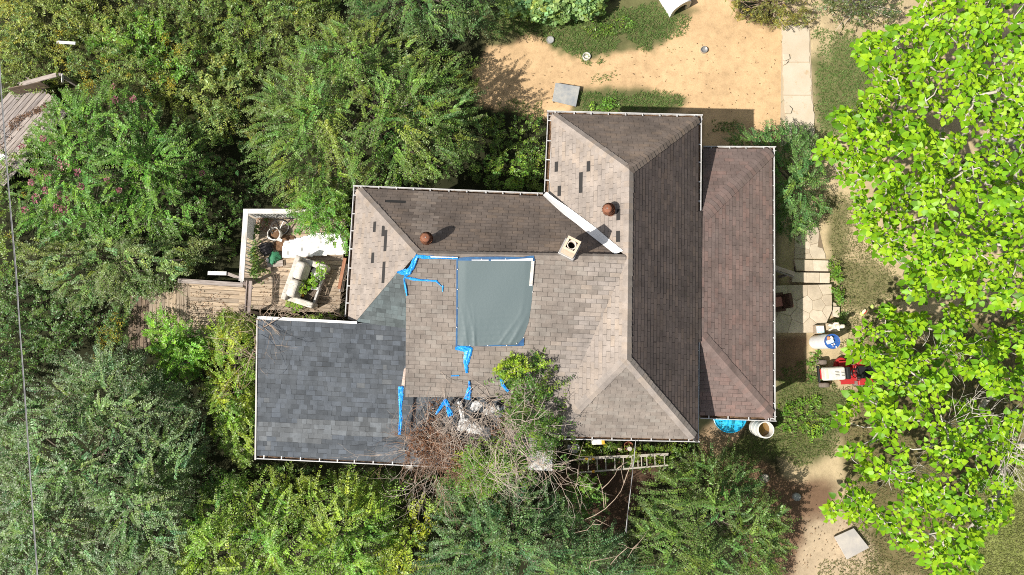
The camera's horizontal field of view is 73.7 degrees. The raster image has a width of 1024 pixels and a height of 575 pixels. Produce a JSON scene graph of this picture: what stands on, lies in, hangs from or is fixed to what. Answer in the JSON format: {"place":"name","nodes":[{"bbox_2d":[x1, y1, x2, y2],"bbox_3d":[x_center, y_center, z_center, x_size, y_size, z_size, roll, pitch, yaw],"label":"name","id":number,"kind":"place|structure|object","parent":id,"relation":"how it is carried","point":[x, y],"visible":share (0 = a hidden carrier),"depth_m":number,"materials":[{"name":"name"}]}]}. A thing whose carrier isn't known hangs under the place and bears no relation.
{"place":"outdoors","nodes":[
{"label":"outdoors","id":0,"kind":"place"},
{"bbox_2d":[0,66,37,574],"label":"power cable","id":1,"kind":"object","parent":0,"point":[19,324],"visible":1,"depth_m":17.50,"materials":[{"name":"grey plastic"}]},
{"bbox_2d":[0,0,1023,574],"bbox_3d":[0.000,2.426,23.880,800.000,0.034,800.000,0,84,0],"label":"ground","id":2,"kind":"structure","parent":0,"point":[746,68],"depth_m":24.40,"materials":[{"name":"soil"}]},
{"bbox_2d":[0,73,77,188],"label":"old platform","id":3,"kind":"structure","parent":2,"relation":"on","point":[25,101],"depth_m":24.18,"materials":[{"name":"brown wood"}]},
{"bbox_2d":[4,75,211,247],"bbox_3d":[-13.707,-4.369,22.583,7.810,4.138,6.421,0,84,0],"label":"flowering shrub","id":4,"kind":"object","parent":2,"relation":"on","point":[98,164],"visible":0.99,"depth_m":22.28,"materials":[{"name":"green plant"}]},
{"bbox_2d":[0,339,216,574],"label":"blue green shrub","id":5,"kind":"object","parent":2,"relation":"on","point":[97,472],"visible":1,"depth_m":20.66,"materials":[{"name":"green plant"}]},
{"bbox_2d":[10,229,219,312],"bbox_3d":[-13.364,-0.654,22.888,7.313,2.771,2.988,0,84,0],"label":"grey shrub","id":6,"kind":"object","parent":2,"relation":"on","point":[121,260],"visible":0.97,"depth_m":22.41,"materials":[{"name":"green plant"}]},
{"bbox_2d":[0,98,339,317],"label":"fallen leaves","id":7,"kind":"object","parent":2,"relation":"on","point":[26,136],"visible":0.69,"depth_m":23.86,"materials":[{"name":"brown plant"}]},
{"bbox_2d":[0,0,341,152],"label":"weeds","id":8,"kind":"object","parent":2,"relation":"on","point":[125,41],"visible":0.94,"depth_m":24.17,"materials":[{"name":"green plant"}]},
{"bbox_2d":[57,41,75,44],"bbox_3d":[-15.736,-8.643,24.097,0.664,0.030,0.100,4,84,0],"label":"loose board","id":9,"kind":"object","parent":8,"relation":"on","point":[67,42],"visible":0.82,"depth_m":24.08,"materials":[{"name":"white paint"}]},
{"bbox_2d":[128,278,246,348],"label":"wooden walkway","id":10,"kind":"structure","parent":2,"relation":"on","point":[176,301],"depth_m":23.49,"materials":[{"name":"brown wood"}]},
{"bbox_2d":[141,302,258,385],"bbox_3d":[-10.671,1.970,22.674,4.150,2.657,2.959,0,84,0],"label":"bright shrub","id":11,"kind":"object","parent":2,"relation":"on","point":[178,348],"visible":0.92,"depth_m":22.43,"materials":[{"name":"green plant"}]},
{"bbox_2d":[197,307,255,470],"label":"yellow green shrub","id":12,"kind":"object","parent":2,"relation":"on","point":[229,407],"visible":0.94,"depth_m":21.86,"materials":[{"name":"green plant"}]},
{"bbox_2d":[178,262,302,397],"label":"dead branches","id":13,"kind":"object","parent":2,"relation":"on","point":[249,353],"visible":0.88,"depth_m":19.82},
{"bbox_2d":[168,461,411,574],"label":"light green shrub","id":14,"kind":"object","parent":2,"relation":"on","point":[334,540],"visible":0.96,"depth_m":21.10,"materials":[{"name":"green plant"}]},
{"bbox_2d":[238,209,345,316],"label":"deck","id":15,"kind":"structure","parent":2,"relation":"on","point":[251,217],"depth_m":23.14,"materials":[{"name":"brown wood"}]},
{"bbox_2d":[227,272,238,278],"bbox_3d":[-9.422,-0.391,23.133,0.492,0.030,0.110,21,85,-4],"label":"loose board","id":16,"kind":"object","parent":15,"relation":"on","point":[232,275],"visible":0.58,"depth_m":23.12,"materials":[{"name":"beige wood"}]},
{"bbox_2d":[208,271,226,274],"bbox_3d":[-9.960,-0.484,23.067,0.632,0.030,0.130,1,84,0],"label":"loose board","id":17,"kind":"object","parent":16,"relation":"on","point":[217,272],"visible":1,"depth_m":23.05,"materials":[{"name":"white paint"}]},
{"bbox_2d":[258,242,272,255],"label":"dark clothes","id":18,"kind":"object","parent":15,"relation":"on","point":[265,249],"visible":1,"depth_m":23.12,"materials":[{"name":"fabric"}]},
{"bbox_2d":[256,218,278,231],"bbox_3d":[-8.388,-2.138,23.319,0.720,0.029,0.440,25,85,2],"label":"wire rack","id":19,"kind":"object","parent":15,"relation":"on","point":[268,223],"visible":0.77,"depth_m":23.32,"materials":[{"name":"metal"}]},
{"bbox_2d":[268,251,280,264],"bbox_3d":[-8.074,-1.003,23.140,0.497,0.301,0.386,-38,85,-4],"label":"green sack","id":20,"kind":"object","parent":15,"relation":"on","point":[273,257],"visible":1,"depth_m":23.05,"materials":[{"name":"green plastic"}]},
{"bbox_2d":[267,227,282,241],"bbox_3d":[-7.992,-1.774,23.143,0.505,0.370,0.511,0,84,0],"label":"flower pot","id":21,"kind":"object","parent":15,"relation":"on","point":[277,235],"visible":0.98,"depth_m":23.05,"materials":[{"name":"white ceramic"}]},
{"bbox_2d":[267,260,282,267],"bbox_3d":[-8.030,-0.802,23.140,0.534,0.030,0.200,-6,84,-3],"label":"loose board","id":22,"kind":"object","parent":15,"relation":"on","point":[278,263],"visible":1,"depth_m":23.12,"materials":[{"name":"beige wood"}]},
{"bbox_2d":[273,233,294,251],"bbox_3d":[-7.746,-1.511,23.272,0.590,0.129,0.785,44,86,4],"label":"brown compost","id":23,"kind":"object","parent":15,"relation":"on","point":[277,245],"visible":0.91,"depth_m":23.24,"materials":[{"name":"soil"}]},
{"bbox_2d":[233,274,346,339],"bbox_3d":[-6.783,0.963,22.149,4.644,1.730,2.387,-12,84,-1],"label":"brush pile","id":24,"kind":"object","parent":15,"relation":"on","point":[341,299],"visible":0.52,"depth_m":22.55,"materials":[{"name":"brown wood"}]},
{"bbox_2d":[270,202,311,233],"bbox_3d":[-7.499,-2.408,23.011,1.688,0.947,0.608,-38,47,-4],"label":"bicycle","id":25,"kind":"object","parent":15,"relation":"on","point":[282,219],"visible":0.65,"depth_m":22.97,"materials":[{"name":"metal"}]},
{"bbox_2d":[281,255,330,308],"bbox_3d":[-6.852,-0.170,22.727,1.030,0.872,1.520,18,84,2],"label":"loveseat","id":26,"kind":"object","parent":15,"relation":"on","point":[302,268],"visible":0.91,"depth_m":22.51,"materials":[{"name":"fabric"}]},
{"bbox_2d":[282,233,345,257],"bbox_3d":[-6.734,-1.438,23.205,2.366,0.113,0.998,0,84,0],"label":"plastic sheet","id":27,"kind":"object","parent":15,"relation":"on","point":[304,246],"visible":0.8,"depth_m":23.18,"materials":[{"name":"white plastic"}]},
{"bbox_2d":[342,264,347,291],"bbox_3d":[-5.635,-0.329,23.041,0.050,0.030,0.953,10,89,1],"label":"loose board","id":28,"kind":"object","parent":15,"relation":"on","point":[344,277],"visible":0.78,"depth_m":23.03,"materials":[{"name":"grey wood"}]},
{"bbox_2d":[285,181,350,255],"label":"green shrub","id":29,"kind":"object","parent":2,"relation":"on","point":[321,221],"visible":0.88,"depth_m":21.64,"materials":[{"name":"green plant"}]},
{"bbox_2d":[236,6,487,223],"bbox_3d":[-5.185,-5.919,22.660,8.812,4.323,8.002,0,84,0],"label":"tall shrub","id":30,"kind":"object","parent":2,"relation":"on","point":[371,113],"visible":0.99,"depth_m":21.94,"materials":[{"name":"green plant"}]},
{"bbox_2d":[369,492,444,574],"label":"yellow shrub","id":31,"kind":"object","parent":2,"relation":"on","point":[414,541],"visible":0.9,"depth_m":21.16,"materials":[{"name":"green plant"}]},
{"bbox_2d":[0,15,850,518],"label":"undergrowth","id":32,"kind":"object","parent":2,"relation":"on","point":[256,263],"visible":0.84,"depth_m":23.51,"materials":[{"name":"green plant"}]},
{"bbox_2d":[0,0,183,366],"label":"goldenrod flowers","id":33,"kind":"object","parent":32,"relation":"on","point":[167,81],"visible":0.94,"depth_m":23.35,"materials":[{"name":"yellow plant"}]},
{"bbox_2d":[567,444,579,452],"bbox_3d":[2.101,5.472,23.213,0.597,0.145,0.429,0,84,0],"label":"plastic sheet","id":34,"kind":"object","parent":32,"relation":"on","point":[573,450],"visible":0.86,"depth_m":23.20,"materials":[{"name":"plastic"}]},
{"bbox_2d":[344,0,507,55],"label":"shadowed shrub","id":35,"kind":"object","parent":2,"relation":"on","point":[457,13],"visible":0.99,"depth_m":22.35,"materials":[{"name":"green plant"}]},
{"bbox_2d":[254,110,776,470],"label":"house","id":36,"kind":"structure","parent":2,"relation":"on","point":[661,328],"depth_m":19.93,"materials":[{"name":"brown"}]},
{"bbox_2d":[398,387,403,434],"bbox_3d":[-3.195,3.547,19.631,0.176,0.473,1.408,2,84,0],"label":"tarp scrap","id":37,"kind":"object","parent":36,"relation":"on","point":[400,394],"visible":1,"depth_m":19.59,"materials":[{"name":"blue plastic"}]},
{"bbox_2d":[397,269,405,274],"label":"tarp scrap","id":38,"kind":"object","parent":36,"relation":"on","point":[402,272],"visible":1,"depth_m":18.80,"materials":[{"name":"blue plastic"}]},
{"bbox_2d":[403,278,406,295],"bbox_3d":[-2.947,-0.015,18.883,0.071,0.178,0.490,-9,84,-1],"label":"tarp scrap","id":39,"kind":"object","parent":36,"relation":"on","point":[405,286],"visible":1,"depth_m":18.88,"materials":[{"name":"blue plastic"}]},
{"bbox_2d":[404,276,440,285],"bbox_3d":[-2.453,-0.207,18.868,1.068,0.085,0.148,12,84,1],"label":"tarp scrap","id":40,"kind":"object","parent":36,"relation":"on","point":[411,278],"visible":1,"depth_m":18.85,"materials":[{"name":"blue plastic"}]},
{"bbox_2d":[403,254,457,276],"bbox_3d":[-2.292,-0.763,18.758,1.584,0.240,0.477,-18,84,-2],"label":"tarp scrap","id":41,"kind":"object","parent":36,"relation":"on","point":[409,270],"visible":1,"depth_m":18.70,"materials":[{"name":"blue plastic"}]},
{"bbox_2d":[373,387,503,527],"bbox_3d":[-2.078,4.761,19.568,3.920,1.105,4.260,0,84,0],"label":"dead vine","id":42,"kind":"object","parent":36,"relation":"on","point":[444,467],"visible":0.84,"depth_m":19.76,"materials":[{"name":"brown plant"}]},
{"bbox_2d":[457,418,482,433],"bbox_3d":[-1.203,4.021,19.681,0.728,0.184,0.449,16,84,2],"label":"white sheet","id":43,"kind":"object","parent":42,"relation":"on","point":[468,428],"visible":0.74,"depth_m":19.68,"materials":[{"name":"white plastic"}]},
{"bbox_2d":[457,401,464,419],"bbox_3d":[-1.452,3.522,19.578,0.178,0.228,0.534,-11,84,-1],"label":"white sheet","id":44,"kind":"object","parent":43,"relation":"on","point":[460,411],"visible":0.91,"depth_m":19.58,"materials":[{"name":"white plastic"}]},
{"bbox_2d":[430,256,457,257],"bbox_3d":[-1.855,-0.831,18.673,0.748,0.037,0.035,1,84,0],"label":"batten","id":45,"kind":"object","parent":36,"relation":"on","point":[443,257],"visible":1,"depth_m":18.66,"materials":[{"name":"white paint"}]},
{"bbox_2d":[405,398,512,469],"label":"dead leaves","id":46,"kind":"object","parent":36,"relation":"on","point":[427,444],"visible":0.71,"depth_m":19.82,"materials":[{"name":"brown plant"}]},
{"bbox_2d":[455,346,472,372],"bbox_3d":[-1.353,2.026,19.284,0.498,0.277,0.796,0,84,0],"label":"tarp scrap","id":47,"kind":"object","parent":36,"relation":"on","point":[467,350],"visible":1,"depth_m":19.25,"materials":[{"name":"blue plastic"}]},
{"bbox_2d":[464,381,471,399],"bbox_3d":[-1.223,2.930,19.455,0.208,0.231,0.546,12,84,1],"label":"tarp scrap","id":48,"kind":"object","parent":36,"relation":"on","point":[468,392],"visible":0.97,"depth_m":19.47,"materials":[{"name":"blue plastic"}]},
{"bbox_2d":[331,372,608,527],"bbox_3d":[-1.299,4.351,19.210,7.979,1.917,4.932,0,84,0],"label":"dead vine","id":49,"kind":"object","parent":36,"relation":"on","point":[471,442],"visible":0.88,"depth_m":19.31,"materials":[{"name":"brown plant"}]},
{"bbox_2d":[435,399,452,416],"bbox_3d":[-1.951,3.444,19.573,0.517,0.204,0.538,0,84,0],"label":"tarp scrap","id":50,"kind":"object","parent":49,"relation":"on","point":[449,410],"visible":0.95,"depth_m":19.58,"materials":[{"name":"blue plastic"}]},
{"bbox_2d":[470,401,481,411],"bbox_3d":[-1.027,3.383,19.553,0.374,0.152,0.275,-45,86,-4],"label":"white sheet","id":51,"kind":"object","parent":49,"relation":"on","point":[475,405],"visible":0.9,"depth_m":19.54,"materials":[{"name":"white plastic"}]},
{"bbox_2d":[482,405,498,414],"bbox_3d":[-0.607,3.500,19.568,0.501,0.154,0.237,-19,85,-2],"label":"white sheet","id":52,"kind":"object","parent":49,"relation":"on","point":[492,408],"visible":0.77,"depth_m":19.56,"materials":[{"name":"white plastic"}]},
{"bbox_2d":[456,256,534,345],"bbox_3d":[-0.482,0.402,18.949,2.214,0.845,2.481,0,84,0],"label":"roof tarp","id":53,"kind":"object","parent":36,"relation":"on","point":[493,300],"visible":1,"depth_m":18.94,"materials":[{"name":"grey plastic"}]},
{"bbox_2d":[500,378,508,391],"bbox_3d":[-0.249,2.700,19.343,0.179,0.248,0.599,-20,85,-2],"label":"tarp scrap","id":54,"kind":"object","parent":36,"relation":"on","point":[504,387],"visible":0.53,"depth_m":19.35,"materials":[{"name":"blue plastic"}]},
{"bbox_2d":[432,347,578,500],"bbox_3d":[-0.138,4.107,20.995,4.360,5.525,5.035,0,84,0],"label":"roof bush","id":55,"kind":"object","parent":36,"relation":"on","point":[509,375],"visible":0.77,"depth_m":19.10,"materials":[{"name":"green plant"}]},
{"bbox_2d":[528,438,552,470],"bbox_3d":[0.843,4.816,20.140,0.723,0.246,1.196,0,84,0],"label":"metal sheet","id":56,"kind":"object","parent":36,"relation":"on","point":[539,466],"visible":0.29,"depth_m":20.15,"materials":[{"name":"silver metal"}]},
{"bbox_2d":[626,449,634,532],"bbox_3d":[3.436,5.777,19.827,0.073,0.295,2.708,6,84,1],"label":"service wire","id":57,"kind":"object","parent":36,"relation":"attached to","point":[630,489],"visible":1,"depth_m":19.72,"materials":[{"name":"grey"}]},
{"bbox_2d":[626,440,635,525],"bbox_3d":[3.439,5.747,19.795,0.042,0.263,2.654,7,84,1],"label":"service wire","id":58,"kind":"object","parent":36,"relation":"attached to","point":[631,480],"visible":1,"depth_m":19.73,"materials":[{"name":"grey"}]},
{"bbox_2d":[398,468,650,574],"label":"dark shrub","id":59,"kind":"object","parent":2,"relation":"on","point":[501,538],"visible":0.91,"depth_m":20.78,"materials":[{"name":"green plant"}]},
{"bbox_2d":[546,36,553,43],"bbox_3d":[1.400,-9.060,24.999,0.284,0.090,0.284,0,84,0],"label":"bowl","id":60,"kind":"object","parent":2,"relation":"on","point":[550,39],"visible":1,"depth_m":24.97,"materials":[{"name":"white ceramic"}]},
{"bbox_2d":[494,0,608,27],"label":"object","id":61,"kind":"object","parent":2,"relation":"on","point":[552,11],"visible":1,"depth_m":24.28,"materials":[{"name":"green plant"}]},
{"bbox_2d":[552,83,579,106],"bbox_3d":[1.942,-6.968,24.731,0.894,0.200,0.756,11,84,1],"label":"table","id":62,"kind":"object","parent":2,"relation":"on","point":[566,94],"visible":1,"depth_m":24.63,"materials":[{"name":"grey wood"}]},
{"bbox_2d":[552,441,583,473],"bbox_3d":[1.788,5.383,21.167,0.500,2.409,1.589,23,85,2],"label":"bare sapling","id":63,"kind":"object","parent":2,"relation":"on","point":[568,457],"visible":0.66,"depth_m":21.02,"materials":[{"name":"brown plant"}]},
{"bbox_2d":[566,468,583,517],"bbox_3d":[2.017,6.481,21.556,0.690,1.808,2.382,-17,84,-2],"label":"bare sapling","id":64,"kind":"object","parent":2,"relation":"on","point":[574,488],"visible":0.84,"depth_m":21.03,"materials":[{"name":"brown plant"}]},
{"bbox_2d":[556,472,610,519],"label":"shrub","id":65,"kind":"object","parent":2,"relation":"on","point":[588,490],"visible":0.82,"depth_m":22.09,"materials":[{"name":"green plant"}]},
{"bbox_2d":[583,52,589,60],"bbox_3d":[2.720,-8.434,24.930,0.294,0.100,0.294,0,84,0],"label":"bowl","id":66,"kind":"object","parent":2,"relation":"on","point":[586,57],"visible":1,"depth_m":24.94,"materials":[{"name":"white plastic"}]},
{"bbox_2d":[575,519,610,532],"bbox_3d":[2.327,7.058,20.341,1.059,0.915,0.353,-22,85,-2],"label":"bare sapling","id":67,"kind":"object","parent":2,"relation":"on","point":[593,524],"visible":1,"depth_m":20.06,"materials":[{"name":"brown plant"}]},
{"bbox_2d":[591,440,604,444],"bbox_3d":[2.924,5.244,23.362,0.420,0.455,0.220,-3,84,0],"label":"tub","id":68,"kind":"object","parent":2,"relation":"on","point":[596,442],"visible":0.54,"depth_m":23.15,"materials":[{"name":"white plastic"}]},
{"bbox_2d":[577,460,632,522],"bbox_3d":[2.796,6.308,21.121,0.816,2.312,2.809,17,84,2],"label":"bare sapling","id":69,"kind":"object","parent":2,"relation":"on","point":[608,483],"visible":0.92,"depth_m":20.51,"materials":[{"name":"brown plant"}]},
{"bbox_2d":[589,533,645,568],"bbox_3d":[3.084,7.593,19.585,2.044,0.913,0.507,-37,85,-3],"label":"bare sapling","id":70,"kind":"object","parent":2,"relation":"on","point":[619,554],"visible":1,"depth_m":19.60,"materials":[{"name":"brown plant"}]},
{"bbox_2d":[579,453,668,473],"bbox_3d":[3.798,5.954,23.206,3.066,0.148,0.540,-3,84,0],"label":"ladder","id":71,"kind":"object","parent":2,"relation":"on","point":[623,457],"visible":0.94,"depth_m":23.18,"materials":[{"name":"metal"}]},
{"bbox_2d":[624,441,632,449],"bbox_3d":[3.972,5.407,23.380,0.314,0.387,0.306,0,84,0],"label":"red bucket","id":72,"kind":"object","parent":2,"relation":"on","point":[627,443],"visible":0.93,"depth_m":23.44,"materials":[{"name":"red plastic"}]},
{"bbox_2d":[480,36,861,571],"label":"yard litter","id":73,"kind":"object","parent":2,"relation":"on","point":[760,471],"visible":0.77,"depth_m":23.43,"materials":[{"name":"plant"}]},
{"bbox_2d":[659,0,690,17],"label":"fabric canopy","id":74,"kind":"structure","parent":2,"relation":"on","point":[671,7],"depth_m":24.70,"materials":[{"name":"beige fabric"}]},
{"bbox_2d":[700,46,707,53],"bbox_3d":[7.018,-8.683,24.955,0.262,0.100,0.262,0,84,0],"label":"bowl","id":75,"kind":"object","parent":2,"relation":"on","point":[703,49],"visible":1,"depth_m":24.97,"materials":[{"name":"metal"}]},
{"bbox_2d":[613,437,802,574],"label":"spiky shrub","id":76,"kind":"object","parent":2,"relation":"on","point":[704,550],"visible":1,"depth_m":21.25,"materials":[{"name":"green plant"}]},
{"bbox_2d":[714,419,746,432],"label":"wading pool","id":77,"kind":"structure","parent":2,"relation":"on","point":[730,426],"depth_m":23.45,"materials":[{"name":"blue plastic"}]},
{"bbox_2d":[475,1,1023,574],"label":"grass","id":78,"kind":"structure","parent":2,"relation":"on","point":[835,213],"depth_m":24.01,"materials":[{"name":"green plant"}]},
{"bbox_2d":[749,421,773,437],"bbox_3d":[8.470,4.793,23.199,0.586,0.870,0.586,0,84,0],"label":"drum","id":79,"kind":"object","parent":2,"relation":"on","point":[763,429],"visible":0.93,"depth_m":23.10,"materials":[{"name":"white plastic"}]},
{"bbox_2d":[761,473,768,481],"bbox_3d":[8.661,6.531,23.410,0.294,0.100,0.294,0,84,0],"label":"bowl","id":80,"kind":"object","parent":2,"relation":"on","point":[765,476],"visible":0.74,"depth_m":23.42,"materials":[{"name":"metal"}]},
{"bbox_2d":[725,0,815,31],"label":"brown bush","id":81,"kind":"object","parent":2,"relation":"on","point":[772,5],"visible":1,"depth_m":24.10,"materials":[{"name":"green plant"}]},
{"bbox_2d":[723,119,832,246],"bbox_3d":[9.286,-3.708,23.336,4.036,2.486,4.574,0,84,0],"label":"porch shrub","id":82,"kind":"object","parent":2,"relation":"on","point":[790,206],"visible":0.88,"depth_m":23.21,"materials":[{"name":"green plant"}]},
{"bbox_2d":[775,265,794,277],"bbox_3d":[9.171,-0.525,23.588,0.905,1.171,0.193,16,84,2],"label":"handrail","id":83,"kind":"object","parent":2,"relation":"on","point":[786,273],"visible":0.74,"depth_m":23.14,"materials":[{"name":"silver metal"}]},
{"bbox_2d":[792,492,800,500],"bbox_3d":[9.727,7.153,23.337,0.273,0.120,0.273,0,84,0],"label":"bowl","id":84,"kind":"object","parent":2,"relation":"on","point":[796,496],"visible":1,"depth_m":23.29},
{"bbox_2d":[775,284,831,332],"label":"patio","id":85,"kind":"structure","parent":2,"relation":"on","point":[809,310],"depth_m":23.75,"materials":[{"name":"beige stone"}]},
{"bbox_2d":[775,292,793,311],"bbox_3d":[9.108,0.503,23.305,0.629,0.928,0.650,-8,84,-1],"label":"armchair","id":86,"kind":"object","parent":85,"relation":"on","point":[783,302],"visible":0.58,"depth_m":23.19,"materials":[{"name":"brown wood"}]},
{"bbox_2d":[813,325,824,333],"bbox_3d":[10.588,1.449,23.574,0.300,0.240,0.290,-3,84,0],"label":"crate","id":87,"kind":"object","parent":85,"relation":"on","point":[814,330],"visible":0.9,"depth_m":23.48,"materials":[{"name":"brown wood"}]},
{"bbox_2d":[816,326,823,332],"bbox_3d":[10.588,1.441,23.495,0.245,0.160,0.230,-3,84,0],"label":"carton","id":88,"kind":"object","parent":87,"relation":"in","point":[819,329],"visible":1,"depth_m":23.41,"materials":[{"name":"cardboard"}]},
{"bbox_2d":[790,259,829,282],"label":"stone steps","id":89,"kind":"structure","parent":2,"relation":"on","point":[811,271],"depth_m":24.07,"materials":[{"name":"brown stone"}]},
{"bbox_2d":[794,223,825,258],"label":"stone path","id":90,"kind":"structure","parent":2,"relation":"on","point":[813,248],"depth_m":24.24,"materials":[{"name":"brown"}]},
{"bbox_2d":[809,334,839,348],"bbox_3d":[10.617,1.848,23.260,0.504,1.345,0.504,-17,84,-2],"label":"water tank","id":91,"kind":"object","parent":2,"relation":"on","point":[817,341],"visible":0.99,"depth_m":22.88,"materials":[{"name":"white plastic"}]},
{"bbox_2d":[826,339,833,343],"bbox_3d":[10.504,1.780,22.550,0.210,0.100,0.130,-20,85,-2],"label":"carton","id":92,"kind":"object","parent":91,"relation":"on","point":[829,341],"visible":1,"depth_m":22.50,"materials":[{"name":"paper"}]},
{"bbox_2d":[824,322,844,331],"bbox_3d":[10.959,1.358,23.351,0.390,1.262,0.326,-5,84,-1],"label":"statue","id":93,"kind":"object","parent":2,"relation":"on","point":[833,327],"visible":0.99,"depth_m":23.11,"materials":[{"name":"stone"}]},
{"bbox_2d":[831,306,839,317],"bbox_3d":[11.347,0.868,23.955,0.261,0.160,0.399,0,84,0],"label":"stone","id":94,"kind":"object","parent":2,"relation":"on","point":[835,311],"visible":0.89,"depth_m":23.88,"materials":[{"name":"beige stone"}]},
{"bbox_2d":[816,357,876,387],"bbox_3d":[11.380,2.886,23.278,1.787,1.108,0.995,-3,84,0],"label":"lawn tractor","id":95,"kind":"object","parent":2,"relation":"on","point":[855,374],"visible":0.81,"depth_m":23.17,"materials":[{"name":"red plastic"}]},
{"bbox_2d":[834,528,868,558],"bbox_3d":[11.496,8.629,23.172,0.885,0.150,0.841,-27,85,-3],"label":"table","id":96,"kind":"object","parent":2,"relation":"on","point":[851,542],"visible":1,"depth_m":23.09,"materials":[{"name":"white plastic"}]},
{"bbox_2d":[809,0,903,35],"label":"dark bush","id":97,"kind":"object","parent":2,"relation":"on","point":[858,5],"visible":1,"depth_m":23.75,"materials":[{"name":"green plant"}]},
{"bbox_2d":[860,309,866,315],"bbox_3d":[12.337,0.876,23.967,0.172,0.096,0.277,38,85,4],"label":"melon piece","id":98,"kind":"object","parent":2,"relation":"on","point":[863,312],"visible":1,"depth_m":23.94,"materials":[{"name":"yellow food"}]},
{"bbox_2d":[811,0,1023,320],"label":"broadleaf tree","id":99,"kind":"object","parent":2,"relation":"on","point":[915,140],"visible":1,"depth_m":18.50,"materials":[{"name":"green plant"}]},
{"bbox_2d":[819,302,1023,574],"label":"broadleaf tree","id":100,"kind":"object","parent":2,"relation":"on","point":[991,372],"visible":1,"depth_m":18.56,"materials":[{"name":"green plant"}]},
{"bbox_2d":[780,25,814,146],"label":"concrete path","id":101,"kind":"structure","parent":0,"point":[796,85],"depth_m":24.84,"materials":[{"name":"beige concrete"}]},
{"bbox_2d":[782,54,789,60],"bbox_3d":[9.989,-8.387,24.883,0.251,0.085,0.268,0,84,0],"label":"stone","id":102,"kind":"object","parent":101,"relation":"on","point":[785,57],"visible":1,"depth_m":24.84,"materials":[{"name":"stone"}]},
{"bbox_2d":[784,106,791,113],"bbox_3d":[9.982,-6.421,24.683,0.280,0.085,0.293,0,84,0],"label":"stone","id":103,"kind":"object","parent":101,"relation":"on","point":[787,109],"visible":1,"depth_m":24.64,"materials":[{"name":"stone"}]},
{"label":"loose board","id":104,"kind":"object","parent":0,"visible":0},
{"bbox_3d":[-5.717,-0.327,22.941,0.050,0.030,0.948,10,89,1],"label":"loose board","id":105,"kind":"object","parent":104,"relation":"on","visible":0},
{"bbox_2d":[337,258,346,288],"bbox_3d":[-5.704,-0.474,22.915,0.110,0.036,1.060,11,90,1],"label":"loose board","id":106,"kind":"object","parent":105,"relation":"on","point":[342,273],"visible":1,"depth_m":22.90,"materials":[{"name":"brown wood"}]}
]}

